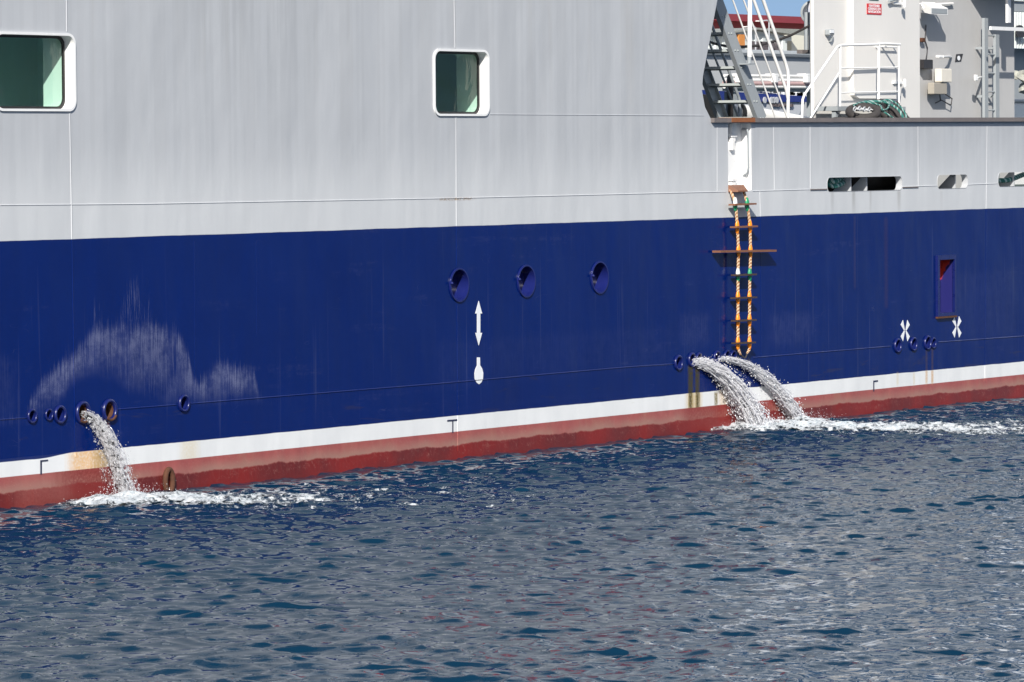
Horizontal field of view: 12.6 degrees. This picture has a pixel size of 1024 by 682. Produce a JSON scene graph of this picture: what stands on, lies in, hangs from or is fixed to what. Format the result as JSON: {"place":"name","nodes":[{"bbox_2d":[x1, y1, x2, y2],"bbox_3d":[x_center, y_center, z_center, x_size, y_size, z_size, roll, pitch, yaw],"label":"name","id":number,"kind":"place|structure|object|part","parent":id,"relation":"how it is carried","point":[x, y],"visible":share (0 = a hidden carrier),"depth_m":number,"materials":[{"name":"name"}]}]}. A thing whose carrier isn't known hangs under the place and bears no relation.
{"place":"outdoors","nodes":[
{"label":"outdoors","id":0,"kind":"place"},
{"bbox_2d":[0,397,1023,681],"bbox_3d":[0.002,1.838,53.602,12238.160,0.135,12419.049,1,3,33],"label":"water","id":1,"kind":"structure","parent":0,"point":[782,555],"depth_m":44.71,"materials":[{"name":"blue liquid"}]},
{"bbox_2d":[59,483,533,510],"bbox_3d":[-2.188,1.786,54.073,6.066,0.146,6.011,1,3,33],"label":"churned foam","id":2,"kind":"object","parent":1,"relation":"on","point":[145,496],"visible":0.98,"depth_m":53.52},
{"bbox_2d":[0,0,1023,508],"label":"work ship","id":3,"kind":"object","parent":1,"relation":"on","point":[250,240],"visible":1,"depth_m":60.62,"materials":[{"name":"blue paint"}]},
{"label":"window","id":4,"kind":"part","parent":3,"relation":"part of","materials":[{"name":"white paint"}]},
{"bbox_2d":[66,409,176,502],"bbox_3d":[-4.483,1.334,54.095,1.508,1.107,2.237,0,2,8],"label":"water jet","id":5,"kind":"object","parent":3,"relation":"attached to","point":[108,439],"visible":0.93,"depth_m":54.02,"materials":[{"name":"white liquid"}]},
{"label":"window","id":6,"kind":"part","parent":3,"relation":"part of","materials":[{"name":"glass"}]},
{"bbox_2d":[712,185,776,358],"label":"pilot ladder","id":7,"kind":"object","parent":3,"relation":"hanging from","point":[735,204],"visible":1,"depth_m":66.64,"materials":[{"name":"orange wood"}]},
{"bbox_2d":[702,0,789,117],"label":"steel stairway","id":8,"kind":"object","parent":3,"relation":"attached to","point":[735,52],"visible":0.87,"depth_m":68.48,"materials":[{"name":"white paint"}]},
{"bbox_2d":[739,0,754,64],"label":"stanchion post","id":9,"kind":"object","parent":8,"relation":"attached to","point":[749,43],"visible":1,"depth_m":67.98,"materials":[{"name":"white metal"}]},
{"bbox_2d":[692,353,811,430],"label":"water jet","id":10,"kind":"object","parent":3,"relation":"attached to","point":[738,392],"visible":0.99,"depth_m":66.36,"materials":[{"name":"white liquid"}]},
{"bbox_2d":[710,24,809,47],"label":"hanging cable","id":11,"kind":"object","parent":3,"relation":"hanging from","point":[772,41],"visible":0.6,"depth_m":72.00,"materials":[{"name":"black rubber"}]},
{"bbox_2d":[718,73,809,116],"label":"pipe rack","id":12,"kind":"object","parent":3,"relation":"attached to","point":[799,85],"visible":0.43,"depth_m":86.01,"materials":[{"name":"white metal"}]},
{"bbox_2d":[718,356,853,420],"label":"water jet","id":13,"kind":"object","parent":3,"relation":"attached to","point":[783,398],"visible":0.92,"depth_m":67.48,"materials":[{"name":"white liquid"}]},
{"bbox_2d":[797,1,809,53],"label":"searchlight","id":14,"kind":"object","parent":3,"relation":"attached to","point":[805,12],"visible":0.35,"depth_m":73.76,"materials":[{"name":"grey metal"}]},
{"bbox_2d":[825,29,833,42],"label":"bulkhead lamp","id":15,"kind":"object","parent":3,"relation":"attached to","point":[829,32],"visible":1,"depth_m":72.50,"materials":[{"name":"grey metal"}]},
{"bbox_2d":[827,180,845,188],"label":"mooring rope","id":16,"kind":"object","parent":3,"relation":"attached to","point":[836,185],"visible":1,"depth_m":69.51,"materials":[{"name":"teal fabric"}]},
{"bbox_2d":[828,177,844,183],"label":"mooring rope","id":17,"kind":"object","parent":3,"relation":"attached to","point":[835,180],"visible":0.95,"depth_m":69.46,"materials":[{"name":"teal fabric"}]},
{"bbox_2d":[801,42,905,117],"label":"guard railing","id":18,"kind":"object","parent":3,"relation":"on","point":[836,109],"visible":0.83,"depth_m":72.10,"materials":[{"name":"white metal"}]},
{"bbox_2d":[853,101,890,110],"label":"mooring rope","id":19,"kind":"object","parent":3,"relation":"attached to","point":[887,108],"visible":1,"depth_m":71.36,"materials":[{"name":"teal fabric"}]},
{"bbox_2d":[867,3,881,14],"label":"warning sign","id":20,"kind":"object","parent":3,"relation":"attached to","point":[876,9],"visible":1,"depth_m":73.70,"materials":[{"name":"red metal"}]},
{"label":"watertight door","id":21,"kind":"part","parent":3,"relation":"part of","materials":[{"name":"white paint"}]},
{"bbox_2d":[865,100,903,117],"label":"mooring rope","id":22,"kind":"object","parent":3,"relation":"on","point":[893,106],"visible":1,"depth_m":71.77,"materials":[{"name":"teal fabric"}]},
{"bbox_2d":[880,99,906,117],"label":"mooring rope","id":23,"kind":"object","parent":3,"relation":"attached to","point":[897,104],"visible":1,"depth_m":71.77,"materials":[{"name":"teal fabric"}]},
{"bbox_2d":[920,26,932,68],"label":"switch box","id":24,"kind":"object","parent":3,"relation":"attached to","point":[926,64],"visible":0.94,"depth_m":76.45,"materials":[{"name":"black plastic"}]},
{"bbox_2d":[920,2,953,14],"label":"floodlight","id":25,"kind":"object","parent":3,"relation":"attached to","point":[932,8],"visible":0.9,"depth_m":76.29,"materials":[{"name":"white paint"}]},
{"bbox_2d":[928,83,952,104],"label":"junction box","id":26,"kind":"object","parent":3,"relation":"attached to","point":[937,88],"visible":1,"depth_m":76.68,"materials":[{"name":"beige paint"}]},
{"bbox_2d":[935,69,951,99],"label":"junction box","id":27,"kind":"object","parent":3,"relation":"attached to","point":[943,75],"visible":1,"depth_m":76.78,"materials":[{"name":"beige paint"}]},
{"bbox_2d":[936,55,951,57],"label":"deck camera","id":28,"kind":"object","parent":3,"relation":"attached to","point":[942,56],"visible":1,"depth_m":76.70,"materials":[{"name":"white paint"}]},
{"bbox_2d":[955,54,962,61],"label":"pictogram plate","id":29,"kind":"object","parent":3,"relation":"attached to","point":[958,58],"visible":1,"depth_m":77.69,"materials":[{"name":"black plastic"}]},
{"bbox_2d":[974,75,981,80],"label":"cable peg","id":30,"kind":"object","parent":3,"relation":"attached to","point":[976,77],"visible":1,"depth_m":77.62,"materials":[{"name":"white paint"}]},
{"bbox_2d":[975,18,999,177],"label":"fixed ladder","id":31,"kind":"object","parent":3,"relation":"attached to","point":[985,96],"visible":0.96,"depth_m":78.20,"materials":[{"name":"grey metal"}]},
{"bbox_2d":[989,0,1023,30],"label":"pipe gantry","id":32,"kind":"object","parent":3,"relation":"on","point":[1008,11],"visible":1,"depth_m":77.82,"materials":[{"name":"white metal"}]},
{"bbox_2d":[998,172,1023,182],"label":"mooring rope","id":33,"kind":"object","parent":3,"relation":"attached to","point":[1009,179],"visible":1,"depth_m":74.47,"materials":[{"name":"teal fabric"}]},
{"bbox_2d":[1014,99,1023,185],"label":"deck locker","id":34,"kind":"object","parent":3,"relation":"on","point":[1018,107],"visible":0.01,"depth_m":81.69,"materials":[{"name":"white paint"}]},
{"bbox_2d":[702,90,806,114],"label":"blue topped boat","id":35,"kind":"object","parent":1,"relation":"on","point":[795,102],"visible":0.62,"depth_m":128.94,"materials":[{"name":"white paint"}]},
{"bbox_2d":[702,48,809,115],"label":"grey ship","id":36,"kind":"object","parent":1,"relation":"on","point":[798,63],"visible":0.15,"depth_m":160.86,"materials":[{"name":"metal"}]},
{"bbox_2d":[711,415,1023,438],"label":"churned foam","id":37,"kind":"object","parent":1,"relation":"on","point":[802,423],"visible":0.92,"depth_m":66.30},
{"bbox_2d":[726,75,732,116],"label":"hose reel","id":38,"kind":"object","parent":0,"point":[729,109],"visible":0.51,"depth_m":70.64,"materials":[{"name":"black rubber"}]},
{"bbox_2d":[708,28,803,50],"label":"warehouse","id":39,"kind":"structure","parent":0,"point":[740,35],"depth_m":309.91,"materials":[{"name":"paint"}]},
{"bbox_2d":[713,14,808,28],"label":"red building","id":40,"kind":"structure","parent":0,"point":[788,22],"depth_m":411.48,"materials":[{"name":"red metal"}]},
{"bbox_2d":[756,20,769,49],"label":"street lamp","id":41,"kind":"object","parent":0,"point":[768,30],"visible":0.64,"depth_m":291.00,"materials":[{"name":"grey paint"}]},
{"bbox_2d":[724,104,809,117],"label":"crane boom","id":42,"kind":"object","parent":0,"point":[745,111],"visible":0.12,"depth_m":76.49,"materials":[{"name":"white paint"}]},
{"bbox_2d":[827,116,895,191],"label":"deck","id":43,"kind":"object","parent":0,"point":[882,183],"visible":0.1,"depth_m":71.29,"materials":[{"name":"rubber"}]},
{"bbox_2d":[845,103,880,117],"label":"tyre","id":44,"kind":"object","parent":43,"relation":"on","point":[875,113],"visible":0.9,"depth_m":70.89,"materials":[{"name":"black rubber"}]},
{"bbox_2d":[853,106,872,111],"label":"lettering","id":45,"kind":"object","parent":44,"relation":"on","point":[863,109],"visible":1,"depth_m":70.81,"materials":[{"name":"white paint"}]},
{"bbox_2d":[876,99,901,117],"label":"tyre","id":46,"kind":"object","parent":43,"relation":"on","point":[893,112],"visible":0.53,"depth_m":72.07,"materials":[{"name":"black rubber"}]},
{"bbox_2d":[893,101,909,117],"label":"mooring rope","id":47,"kind":"object","parent":43,"relation":"on","point":[901,109],"visible":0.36,"depth_m":72.46,"materials":[{"name":"green fabric"}]},
{"bbox_2d":[723,0,1022,48],"label":"sky","id":48,"kind":"structure","parent":0,"point":[775,7],"materials":[{"name":"blue"}]},
{"bbox_2d":[1014,0,1023,98],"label":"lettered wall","id":49,"kind":"structure","parent":0,"point":[1018,35],"depth_m":209.38,"materials":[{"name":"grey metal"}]},
{"bbox_2d":[1014,70,1023,93],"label":"net heap","id":50,"kind":"object","parent":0,"point":[1018,75],"visible":0.95,"depth_m":164.64,"materials":[{"name":"white fabric"}]},
{"bbox_3d":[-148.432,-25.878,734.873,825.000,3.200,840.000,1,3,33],"label":"quay","id":51,"kind":"structure","parent":0,"visible":0},
{"bbox_2d":[767,28,808,50],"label":"storage shed","id":52,"kind":"structure","parent":51,"relation":"on","point":[796,43],"depth_m":316.85,"materials":[{"name":"white metal"}]}
]}

